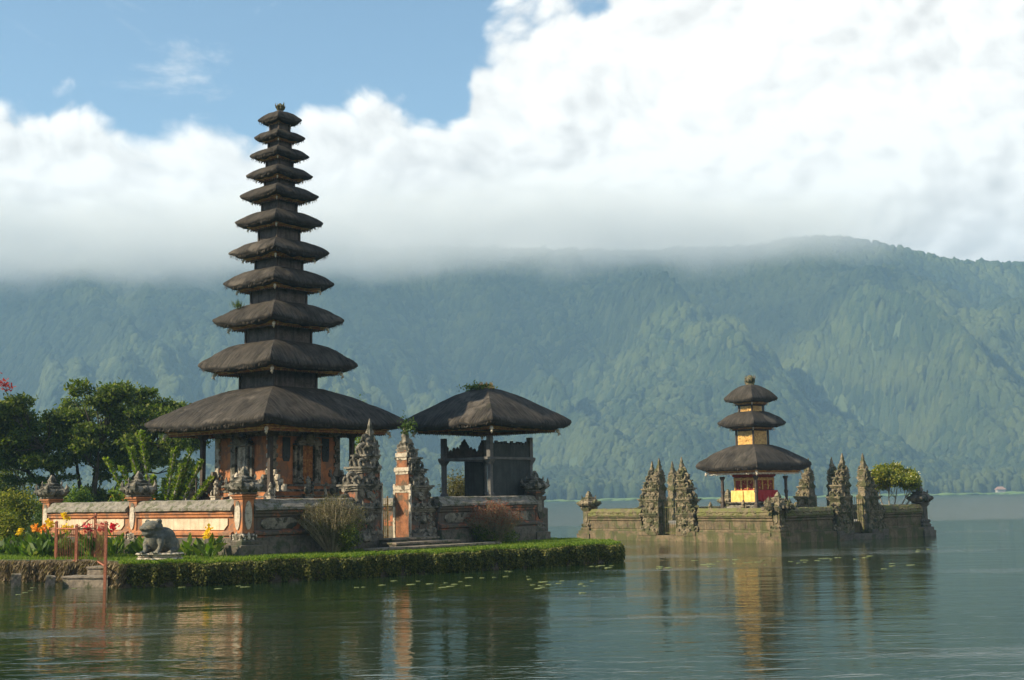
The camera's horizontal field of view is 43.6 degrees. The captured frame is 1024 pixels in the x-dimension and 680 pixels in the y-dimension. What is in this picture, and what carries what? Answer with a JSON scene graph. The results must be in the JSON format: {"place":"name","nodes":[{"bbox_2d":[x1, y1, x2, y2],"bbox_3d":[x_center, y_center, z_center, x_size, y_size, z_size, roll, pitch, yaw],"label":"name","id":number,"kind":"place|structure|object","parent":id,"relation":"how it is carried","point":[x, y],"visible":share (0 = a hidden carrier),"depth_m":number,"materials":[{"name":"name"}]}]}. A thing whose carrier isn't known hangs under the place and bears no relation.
{"place":"outdoors","nodes":[
{"label":"outdoors","id":0,"kind":"place"},
{"bbox_2d":[185,483,194,499],"bbox_3d":[-11.710,5.483,46.663,0.418,0.844,0.354,-7,-9,40],"label":"guardian statue","id":1,"kind":"object","parent":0,"point":[191,493],"visible":0.4,"depth_m":46.49,"materials":[{"name":"stone"}]},
{"bbox_2d":[0,531,609,563],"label":"lawn","id":2,"kind":"structure","parent":0,"point":[93,559],"depth_m":38.63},
{"bbox_2d":[0,535,12,552],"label":"bed plant","id":3,"kind":"object","parent":2,"relation":"on","point":[2,543],"visible":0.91,"depth_m":42.14,"materials":[{"name":"green plant"}]},
{"bbox_2d":[0,372,15,418],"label":"flame tree","id":4,"kind":"object","parent":2,"relation":"on","point":[6,384],"visible":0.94,"depth_m":57.93,"materials":[{"name":"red plant"}]},
{"bbox_2d":[1,541,20,555],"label":"bed plant","id":5,"kind":"object","parent":2,"relation":"on","point":[12,549],"visible":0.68,"depth_m":41.42,"materials":[{"name":"green plant"}]},
{"bbox_2d":[0,509,23,540],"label":"leafy shrub","id":6,"kind":"object","parent":2,"relation":"on","point":[10,526],"visible":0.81,"depth_m":48.53,"materials":[{"name":"green plant"}]},
{"bbox_2d":[11,528,23,543],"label":"canna flower","id":7,"kind":"object","parent":2,"relation":"on","point":[19,533],"visible":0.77,"depth_m":45.72,"materials":[{"name":"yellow plant"}]},
{"bbox_2d":[0,486,42,539],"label":"bush","id":8,"kind":"object","parent":2,"relation":"on","point":[20,504],"visible":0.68,"depth_m":53.61,"materials":[{"name":"green plant"}]},
{"bbox_2d":[0,466,44,508],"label":"leafy shrub","id":9,"kind":"object","parent":2,"relation":"on","point":[3,472],"visible":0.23,"depth_m":61.33,"materials":[{"name":"green plant"}]},
{"bbox_2d":[18,539,38,556],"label":"bed plant","id":10,"kind":"object","parent":2,"relation":"on","point":[27,550],"visible":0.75,"depth_m":39.75,"materials":[{"name":"green plant"}]},
{"bbox_2d":[17,523,43,554],"bbox_3d":[-15.522,6.461,41.350,0.709,1.094,0.617,-5,-8,32],"label":"canna flower","id":11,"kind":"object","parent":2,"relation":"on","point":[35,528],"visible":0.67,"depth_m":41.37,"materials":[{"name":"orange plant"}]},
{"bbox_2d":[22,508,42,539],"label":"round shrub","id":12,"kind":"object","parent":2,"relation":"on","point":[38,520],"visible":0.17,"depth_m":50.87,"materials":[{"name":"green plant"}]},
{"bbox_2d":[19,535,53,556],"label":"bed plant","id":13,"kind":"object","parent":2,"relation":"on","point":[36,541],"visible":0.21,"depth_m":40.36,"materials":[{"name":"green plant"}]},
{"bbox_2d":[21,539,53,557],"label":"bed plant","id":14,"kind":"object","parent":2,"relation":"on","point":[38,547],"visible":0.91,"depth_m":39.40,"materials":[{"name":"green plant"}]},
{"bbox_2d":[0,455,81,535],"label":"feathery tree","id":15,"kind":"object","parent":2,"relation":"on","point":[12,479],"visible":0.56,"depth_m":59.40,"materials":[{"name":"green plant"}]},
{"bbox_2d":[36,518,65,542],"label":"canna flower","id":16,"kind":"object","parent":2,"relation":"on","point":[43,537],"visible":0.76,"depth_m":40.77,"materials":[{"name":"yellow plant"}]},
{"bbox_2d":[34,475,69,534],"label":"wall pillar","id":17,"kind":"structure","parent":2,"relation":"on","point":[50,492],"depth_m":44.89,"materials":[{"name":"stone"}]},
{"bbox_2d":[43,538,67,555],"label":"bed plant","id":18,"kind":"object","parent":2,"relation":"on","point":[49,542],"visible":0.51,"depth_m":39.66,"materials":[{"name":"green plant"}]},
{"bbox_2d":[41,537,74,555],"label":"bed plant","id":19,"kind":"object","parent":2,"relation":"on","point":[49,553],"visible":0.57,"depth_m":39.54,"materials":[{"name":"green plant"}]},
{"bbox_2d":[47,535,74,554],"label":"bed plant","id":20,"kind":"object","parent":2,"relation":"on","point":[52,539],"visible":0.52,"depth_m":39.58,"materials":[{"name":"green plant"}]},
{"bbox_2d":[52,512,70,541],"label":"canna flower","id":21,"kind":"object","parent":2,"relation":"on","point":[64,514],"visible":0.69,"depth_m":42.60,"materials":[{"name":"yellow plant"}]},
{"bbox_2d":[28,479,95,516],"bbox_3d":[-19.980,7.739,57.111,3.151,3.005,2.651,-1,-7,0],"label":"leafy shrub","id":22,"kind":"object","parent":2,"relation":"on","point":[64,497],"visible":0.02,"depth_m":56.58,"materials":[{"name":"green plant"}]},
{"bbox_2d":[58,523,72,553],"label":"canna flower","id":23,"kind":"object","parent":2,"relation":"on","point":[63,526],"visible":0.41,"depth_m":40.76,"materials":[{"name":"yellow plant"}]},
{"bbox_2d":[58,541,91,556],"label":"bed plant","id":24,"kind":"object","parent":2,"relation":"on","point":[71,550],"visible":0.29,"depth_m":39.37,"materials":[{"name":"green plant"}]},
{"bbox_2d":[64,482,92,502],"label":"shrub","id":25,"kind":"object","parent":2,"relation":"on","point":[81,496],"visible":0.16,"depth_m":53.00,"materials":[{"name":"green plant"}]},
{"bbox_2d":[78,522,91,540],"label":"canna flower","id":26,"kind":"object","parent":2,"relation":"on","point":[82,536],"visible":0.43,"depth_m":40.54,"materials":[{"name":"red plant"}]},
{"bbox_2d":[46,502,128,552],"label":"compound wall","id":27,"kind":"structure","parent":2,"relation":"on","point":[80,513],"depth_m":42.99,"materials":[{"name":"stone"}]},
{"bbox_2d":[78,533,101,556],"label":"bed plant","id":28,"kind":"object","parent":2,"relation":"on","point":[80,543],"visible":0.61,"depth_m":38.65,"materials":[{"name":"green plant"}]},
{"bbox_2d":[85,537,102,556],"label":"bed plant","id":29,"kind":"object","parent":2,"relation":"on","point":[96,544],"visible":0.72,"depth_m":38.57,"materials":[{"name":"green plant"}]},
{"bbox_2d":[0,376,214,501],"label":"fig tree","id":30,"kind":"object","parent":2,"relation":"on","point":[78,433],"visible":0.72,"depth_m":58.92,"materials":[{"name":"green plant"}]},
{"bbox_2d":[99,535,121,556],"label":"bed plant","id":31,"kind":"object","parent":2,"relation":"on","point":[114,545],"visible":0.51,"depth_m":39.14,"materials":[{"name":"green plant"}]},
{"bbox_2d":[101,522,124,554],"bbox_3d":[-12.655,6.320,40.508,0.871,1.176,0.876,-6,-9,37],"label":"canna flower","id":32,"kind":"object","parent":2,"relation":"on","point":[112,525],"visible":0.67,"depth_m":40.48,"materials":[{"name":"red plant"}]},
{"bbox_2d":[108,480,127,501],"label":"shrub","id":33,"kind":"object","parent":2,"relation":"on","point":[118,491],"visible":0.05,"depth_m":52.12,"materials":[{"name":"green plant"}]},
{"bbox_2d":[107,534,129,556],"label":"bed plant","id":34,"kind":"object","parent":2,"relation":"on","point":[110,547],"visible":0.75,"depth_m":38.64,"materials":[{"name":"green plant"}]},
{"bbox_2d":[111,538,130,553],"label":"bed plant","id":35,"kind":"object","parent":2,"relation":"on","point":[122,548],"visible":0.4,"depth_m":40.72,"materials":[{"name":"green plant"}]},
{"bbox_2d":[128,538,142,554],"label":"bed plant","id":36,"kind":"object","parent":2,"relation":"on","point":[133,546],"visible":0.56,"depth_m":40.01,"materials":[{"name":"green plant"}]},
{"bbox_2d":[120,471,157,552],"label":"wall pillar","id":37,"kind":"structure","parent":2,"relation":"on","point":[139,488],"depth_m":41.46,"materials":[{"name":"stone"}]},
{"bbox_2d":[102,429,214,501],"bbox_3d":[-12.671,5.369,46.120,4.172,4.357,1.223,-1,-7,0],"label":"spiky succulent","id":38,"kind":"object","parent":2,"relation":"on","point":[177,493],"visible":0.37,"depth_m":46.00,"materials":[{"name":"green plant"}]},
{"bbox_2d":[135,519,183,559],"bbox_3d":[-9.986,5.653,36.297,1.390,1.167,1.044,-2,-7,8],"label":"frog statue","id":39,"kind":"object","parent":2,"relation":"on","point":[161,542],"visible":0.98,"depth_m":36.02,"materials":[{"name":"stone"}]},
{"bbox_2d":[158,457,199,495],"bbox_3d":[-13.150,6.551,51.508,2.436,3.942,1.572,-1,-7,0],"label":"shrub","id":40,"kind":"object","parent":2,"relation":"on","point":[186,477],"visible":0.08,"depth_m":51.50,"materials":[{"name":"green plant"}]},
{"bbox_2d":[133,499,233,555],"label":"compound wall","id":41,"kind":"structure","parent":2,"relation":"on","point":[182,519],"depth_m":39.59,"materials":[{"name":"stone"}]},
{"bbox_2d":[179,533,202,554],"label":"bed plant","id":42,"kind":"object","parent":2,"relation":"on","point":[189,539],"visible":0.42,"depth_m":39.02,"materials":[{"name":"green plant"}]},
{"bbox_2d":[178,540,205,555],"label":"bed plant","id":43,"kind":"object","parent":2,"relation":"on","point":[186,544],"visible":0.48,"depth_m":38.45,"materials":[{"name":"green plant"}]},
{"bbox_2d":[188,536,219,556],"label":"bed plant","id":44,"kind":"object","parent":2,"relation":"on","point":[199,541],"visible":0.45,"depth_m":38.06,"materials":[{"name":"green plant"}]},
{"bbox_2d":[192,523,226,556],"bbox_3d":[-8.870,5.877,37.481,0.988,1.040,0.714,6,-10,-44],"label":"canna flower","id":45,"kind":"object","parent":2,"relation":"on","point":[212,551],"visible":0.92,"depth_m":37.51,"materials":[{"name":"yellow plant"}]},
{"bbox_2d":[202,535,223,556],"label":"bed plant","id":46,"kind":"object","parent":2,"relation":"on","point":[213,544],"visible":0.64,"depth_m":37.62,"materials":[{"name":"green plant"}]},
{"bbox_2d":[223,466,263,556],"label":"wall pillar","id":47,"kind":"structure","parent":2,"relation":"on","point":[243,487],"depth_m":38.26,"materials":[{"name":"stone"}]},
{"bbox_2d":[144,102,408,533],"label":"tiered temple tower","id":48,"kind":"structure","parent":2,"relation":"on","point":[280,421],"depth_m":46.74,"materials":[{"name":"brown plant"}]},
{"bbox_2d":[210,479,221,499],"bbox_3d":[-10.556,5.362,45.633,0.392,0.792,0.332,-7,-9,40],"label":"guardian statue","id":49,"kind":"object","parent":48,"relation":"on","point":[215,492],"visible":0.97,"depth_m":45.56,"materials":[{"name":"stone"}]},
{"bbox_2d":[266,482,275,498],"bbox_3d":[-8.279,5.191,43.917,0.266,0.634,0.314,-7,-9,40],"label":"guardian statue","id":50,"kind":"object","parent":48,"relation":"on","point":[271,491],"visible":0.96,"depth_m":43.87,"materials":[{"name":"stone"}]},
{"bbox_2d":[301,476,314,498],"bbox_3d":[-7.189,5.214,45.096,0.354,0.844,0.418,-7,-9,40],"label":"guardian statue","id":51,"kind":"object","parent":48,"relation":"on","point":[308,490],"visible":0.94,"depth_m":45.02,"materials":[{"name":"grey stone"}]},
{"bbox_2d":[327,476,339,497],"bbox_3d":[-6.416,5.314,46.008,0.354,0.844,0.418,-7,-9,40],"label":"guardian statue","id":52,"kind":"object","parent":48,"relation":"on","point":[333,486],"visible":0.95,"depth_m":45.94,"materials":[{"name":"grey stone"}]},
{"bbox_2d":[254,498,353,553],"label":"compound wall","id":53,"kind":"structure","parent":2,"relation":"on","point":[278,528],"depth_m":39.21,"materials":[{"name":"stone"}]},
{"bbox_2d":[296,491,368,552],"bbox_3d":[-5.580,5.681,39.668,2.509,1.992,1.611,-1,-7,0],"label":"dry shrub","id":54,"kind":"object","parent":2,"relation":"on","point":[334,528],"visible":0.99,"depth_m":39.44,"materials":[{"name":"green plant"}]},
{"bbox_2d":[337,419,383,549],"bbox_3d":[-5.194,4.761,42.273,1.177,4.380,1.790,-7,-9,40],"label":"split gate half","id":55,"kind":"object","parent":2,"relation":"on","point":[362,486],"visible":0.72,"depth_m":42.26,"materials":[{"name":"stone"}]},
{"bbox_2d":[383,496,388,537],"bbox_3d":[-4.410,5.943,43.051,0.060,1.537,0.683,-7,-9,40],"label":"iron gate leaf","id":56,"kind":"object","parent":55,"relation":"attached to","point":[385,504],"visible":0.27,"depth_m":43.23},
{"bbox_2d":[348,393,374,460],"bbox_3d":[-6.609,5.635,56.253,1.427,6.549,1.470,-1,-7,0],"label":"leafy tree top","id":57,"kind":"object","parent":2,"relation":"on","point":[358,441],"visible":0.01,"depth_m":56.19,"materials":[{"name":"green plant"}]},
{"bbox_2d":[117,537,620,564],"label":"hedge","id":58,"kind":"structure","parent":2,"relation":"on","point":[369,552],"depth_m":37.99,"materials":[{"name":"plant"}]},
{"bbox_2d":[383,497,431,537],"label":"compound wall","id":59,"kind":"structure","parent":2,"relation":"on","point":[390,510],"depth_m":53.47,"materials":[{"name":"stone"}]},
{"bbox_2d":[378,536,439,547],"bbox_3d":[-3.402,6.776,42.548,0.639,0.438,2.266,-7,-9,40],"label":"stone step","id":60,"kind":"object","parent":2,"relation":"on","point":[400,539],"visible":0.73,"depth_m":42.12,"materials":[{"name":"stone"}]},
{"bbox_2d":[392,426,438,537],"bbox_3d":[-3.258,5.061,44.532,1.187,4.291,1.648,-7,-9,40],"label":"split gate half","id":61,"kind":"object","parent":2,"relation":"on","point":[414,509],"visible":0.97,"depth_m":43.97,"materials":[{"name":"stone"}]},
{"bbox_2d":[397,410,417,436],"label":"epiphyte plant","id":62,"kind":"object","parent":61,"relation":"on","point":[408,427],"visible":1,"depth_m":44.21,"materials":[{"name":"green plant"}]},
{"bbox_2d":[383,539,460,546],"bbox_3d":[-2.944,6.779,42.156,0.637,0.320,3.061,-7,-9,40],"label":"stone step","id":63,"kind":"object","parent":2,"relation":"on","point":[415,543],"visible":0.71,"depth_m":41.79,"materials":[{"name":"stone"}]},
{"bbox_2d":[363,542,501,551],"bbox_3d":[-2.484,6.784,41.767,0.638,0.199,5.859,-7,-9,40],"label":"stone step","id":64,"kind":"object","parent":2,"relation":"on","point":[429,546],"visible":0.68,"depth_m":41.31,"materials":[{"name":"stone"}]},
{"bbox_2d":[437,468,464,495],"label":"grassy bush","id":65,"kind":"object","parent":2,"relation":"on","point":[456,487],"visible":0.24,"depth_m":56.64,"materials":[{"name":"green plant"}]},
{"bbox_2d":[431,495,538,542],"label":"compound wall","id":66,"kind":"structure","parent":2,"relation":"on","point":[451,512],"depth_m":45.56,"materials":[{"name":"stone"}]},
{"bbox_2d":[407,380,571,530],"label":"open pavilion","id":67,"kind":"structure","parent":2,"relation":"on","point":[489,412],"depth_m":48.97,"materials":[{"name":"plant"}]},
{"bbox_2d":[461,496,525,542],"bbox_3d":[-0.663,6.446,45.549,2.425,1.761,1.591,-1,-7,0],"label":"red shrub","id":68,"kind":"object","parent":2,"relation":"on","point":[489,526],"visible":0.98,"depth_m":45.27,"materials":[{"name":"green plant"}]},
{"bbox_2d":[520,471,550,539],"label":"wall pillar","id":69,"kind":"structure","parent":2,"relation":"on","point":[535,485],"depth_m":48.63,"materials":[{"name":"stone"}]},
{"bbox_2d":[0,544,610,587],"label":"bank","id":70,"kind":"structure","parent":0,"point":[277,579],"depth_m":36.38,"materials":[{"name":"plant"}]},
{"bbox_2d":[0,559,127,588],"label":"dry bank grass","id":71,"kind":"structure","parent":70,"relation":"on","point":[43,569],"depth_m":37.75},
{"bbox_2d":[54,513,107,588],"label":"handrails","id":72,"kind":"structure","parent":70,"relation":"on","point":[103,531],"depth_m":38.00,"materials":[{"name":"paint"}]},
{"bbox_2d":[61,575,109,586],"bbox_3d":[-11.642,6.820,35.400,1.398,0.609,0.720,-2,-7,12],"label":"water step","id":73,"kind":"object","parent":70,"relation":"on","point":[83,581],"visible":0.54,"depth_m":35.12,"materials":[{"name":"stone"}]},
{"bbox_2d":[86,565,108,574],"bbox_3d":[-11.379,6.711,35.910,0.899,0.737,0.676,-2,-7,12],"label":"water step","id":74,"kind":"object","parent":70,"relation":"on","point":[94,570],"visible":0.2,"depth_m":35.69,"materials":[{"name":"stone"}]},
{"bbox_2d":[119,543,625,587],"bbox_3d":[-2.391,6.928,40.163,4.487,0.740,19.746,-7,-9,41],"label":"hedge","id":75,"kind":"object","parent":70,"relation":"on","point":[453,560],"visible":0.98,"depth_m":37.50,"materials":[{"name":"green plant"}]},
{"bbox_2d":[0,494,1023,679],"bbox_3d":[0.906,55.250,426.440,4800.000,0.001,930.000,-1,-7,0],"label":"lake water","id":76,"kind":"structure","parent":0,"point":[946,602],"depth_m":23.72,"materials":[{"name":"teal liquid"}]},
{"bbox_2d":[11,573,21,587],"bbox_3d":[-13.706,6.797,35.377,0.273,0.701,0.272,2,-8,-20],"label":"stone post","id":77,"kind":"object","parent":76,"relation":"in","point":[16,578],"visible":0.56,"depth_m":35.28,"materials":[{"name":"stone"}]},
{"bbox_2d":[45,575,55,587],"bbox_3d":[-12.689,6.782,35.132,0.273,0.637,0.269,8,-10,-19],"label":"stone post","id":78,"kind":"object","parent":76,"relation":"in","point":[50,581],"visible":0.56,"depth_m":35.04,"materials":[{"name":"stone"}]},
{"bbox_2d":[576,491,601,538],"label":"islet pillar","id":79,"kind":"structure","parent":76,"relation":"in","point":[587,503],"depth_m":69.02,"materials":[{"name":"stone"}]},
{"bbox_2d":[588,509,644,539],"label":"islet wall","id":80,"kind":"structure","parent":76,"relation":"in","point":[619,524],"depth_m":67.15,"materials":[{"name":"stone"}]},
{"bbox_2d":[638,531,695,541],"bbox_3d":[8.058,10.145,64.179,0.958,1.084,4.065,5,-9,-38],"label":"gate threshold","id":81,"kind":"object","parent":76,"relation":"in","point":[654,536],"visible":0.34,"depth_m":63.83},
{"bbox_2d":[662,499,675,534],"bbox_3d":[8.036,8.878,64.333,0.061,1.802,1.253,5,-9,-38],"label":"iron grille","id":82,"kind":"object","parent":81,"relation":"on","point":[669,507],"visible":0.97,"depth_m":64.60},
{"bbox_2d":[696,508,773,542],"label":"islet wall","id":83,"kind":"structure","parent":76,"relation":"in","point":[742,525],"depth_m":60.67,"materials":[{"name":"stone"}]},
{"bbox_2d":[666,519,860,534],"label":"islet platform","id":84,"kind":"structure","parent":76,"relation":"in","point":[670,525],"depth_m":64.59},
{"bbox_2d":[637,462,654,508],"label":"stone gate tower","id":85,"kind":"structure","parent":84,"relation":"on","point":[644,493],"depth_m":72.04,"materials":[{"name":"stone"}]},
{"bbox_2d":[638,458,668,540],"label":"stone gate tower","id":86,"kind":"structure","parent":84,"relation":"on","point":[652,516],"depth_m":64.99,"materials":[{"name":"stone"}]},
{"bbox_2d":[667,462,676,519],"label":"stone gate tower","id":87,"kind":"structure","parent":84,"relation":"on","point":[672,485],"depth_m":73.19,"materials":[{"name":"stone"}]},
{"bbox_2d":[675,457,700,541],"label":"stone gate tower","id":88,"kind":"structure","parent":84,"relation":"on","point":[686,505],"depth_m":63.32,"materials":[{"name":"stone"}]},
{"bbox_2d":[717,489,730,505],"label":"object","id":89,"kind":"structure","parent":84,"relation":"on","point":[727,495],"depth_m":75.89,"materials":[{"name":"stone"}]},
{"bbox_2d":[696,375,811,507],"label":"tiered tower","id":90,"kind":"structure","parent":84,"relation":"on","point":[753,458],"depth_m":67.48,"materials":[{"name":"brown plant"}]},
{"bbox_2d":[793,458,816,506],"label":"stone shrine","id":91,"kind":"object","parent":84,"relation":"on","point":[805,496],"visible":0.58,"depth_m":71.27,"materials":[{"name":"stone"}]},
{"bbox_2d":[826,457,836,505],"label":"stone gate tower","id":92,"kind":"structure","parent":84,"relation":"on","point":[831,472],"depth_m":69.99,"materials":[{"name":"stone"}]},
{"bbox_2d":[826,453,853,534],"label":"stone gate tower","id":93,"kind":"structure","parent":84,"relation":"on","point":[839,498],"depth_m":61.52,"materials":[{"name":"stone"}]},
{"bbox_2d":[856,453,889,537],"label":"stone gate tower","id":94,"kind":"structure","parent":84,"relation":"on","point":[868,493],"depth_m":62.83,"materials":[{"name":"stone"}]},
{"bbox_2d":[869,460,922,504],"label":"frangipani tree","id":95,"kind":"object","parent":84,"relation":"on","point":[887,477],"visible":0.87,"depth_m":65.34,"materials":[{"name":"green plant"}]},
{"bbox_2d":[761,492,795,543],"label":"islet pillar","id":96,"kind":"structure","parent":76,"relation":"in","point":[777,505],"depth_m":58.70,"materials":[{"name":"stone"}]},
{"bbox_2d":[784,506,836,542],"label":"islet wall","id":97,"kind":"structure","parent":76,"relation":"in","point":[809,524],"depth_m":59.83,"materials":[{"name":"stone"}]},
{"bbox_2d":[837,529,888,540],"bbox_3d":[16.745,9.756,62.197,4.065,1.084,0.958,5,-9,-38],"label":"gate threshold","id":98,"kind":"object","parent":76,"relation":"in","point":[853,535],"visible":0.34,"depth_m":61.84,"materials":[{"name":"stone"}]},
{"bbox_2d":[852,497,863,532],"bbox_3d":[16.720,8.489,62.355,1.253,1.802,0.060,5,-9,-38],"label":"iron grille","id":99,"kind":"object","parent":98,"relation":"on","point":[858,504],"visible":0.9,"depth_m":62.55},
{"bbox_2d":[853,504,907,518],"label":"islet wall","id":100,"kind":"structure","parent":76,"relation":"in","point":[854,509],"depth_m":68.52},
{"bbox_2d":[880,504,923,537],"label":"islet wall","id":101,"kind":"structure","parent":76,"relation":"in","point":[902,520],"depth_m":64.22,"materials":[{"name":"stone"}]},
{"bbox_2d":[906,485,935,535],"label":"islet pillar","id":102,"kind":"structure","parent":76,"relation":"in","point":[921,497],"depth_m":65.38,"materials":[{"name":"stone"}]},
{"bbox_2d":[0,0,1023,261],"label":"sky","id":103,"kind":"structure","parent":0,"point":[624,125],"materials":[{"name":"white"}]},
{"bbox_2d":[14,248,1016,484],"bbox_3d":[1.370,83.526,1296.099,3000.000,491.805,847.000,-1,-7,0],"label":"hills","id":104,"kind":"structure","parent":0,"point":[841,407],"depth_m":1173.31,"materials":[{"name":"plant"}]},
{"bbox_2d":[0,234,1023,499],"bbox_3d":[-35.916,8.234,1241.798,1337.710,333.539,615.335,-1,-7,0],"label":"forest","id":105,"kind":"object","parent":104,"relation":"on","point":[516,322],"visible":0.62,"depth_m":1246.85,"materials":[{"name":"plant"}]},
{"bbox_2d":[16,465,1023,504],"bbox_3d":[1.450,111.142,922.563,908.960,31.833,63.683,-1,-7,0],"label":"shore trees","id":106,"kind":"object","parent":104,"relation":"on","point":[987,479],"visible":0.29,"depth_m":908.98,"materials":[{"name":"plant"}]},
{"bbox_2d":[30,491,1023,508],"bbox_3d":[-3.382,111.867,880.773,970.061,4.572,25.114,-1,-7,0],"label":"shore reeds","id":107,"kind":"object","parent":104,"relation":"on","point":[853,495],"visible":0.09,"depth_m":876.16,"materials":[{"name":"green plant"}]},
{"bbox_2d":[994,486,1005,492],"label":"house","id":108,"kind":"structure","parent":104,"relation":"on","point":[999,489],"depth_m":899.12,"materials":[{"name":"tile"}]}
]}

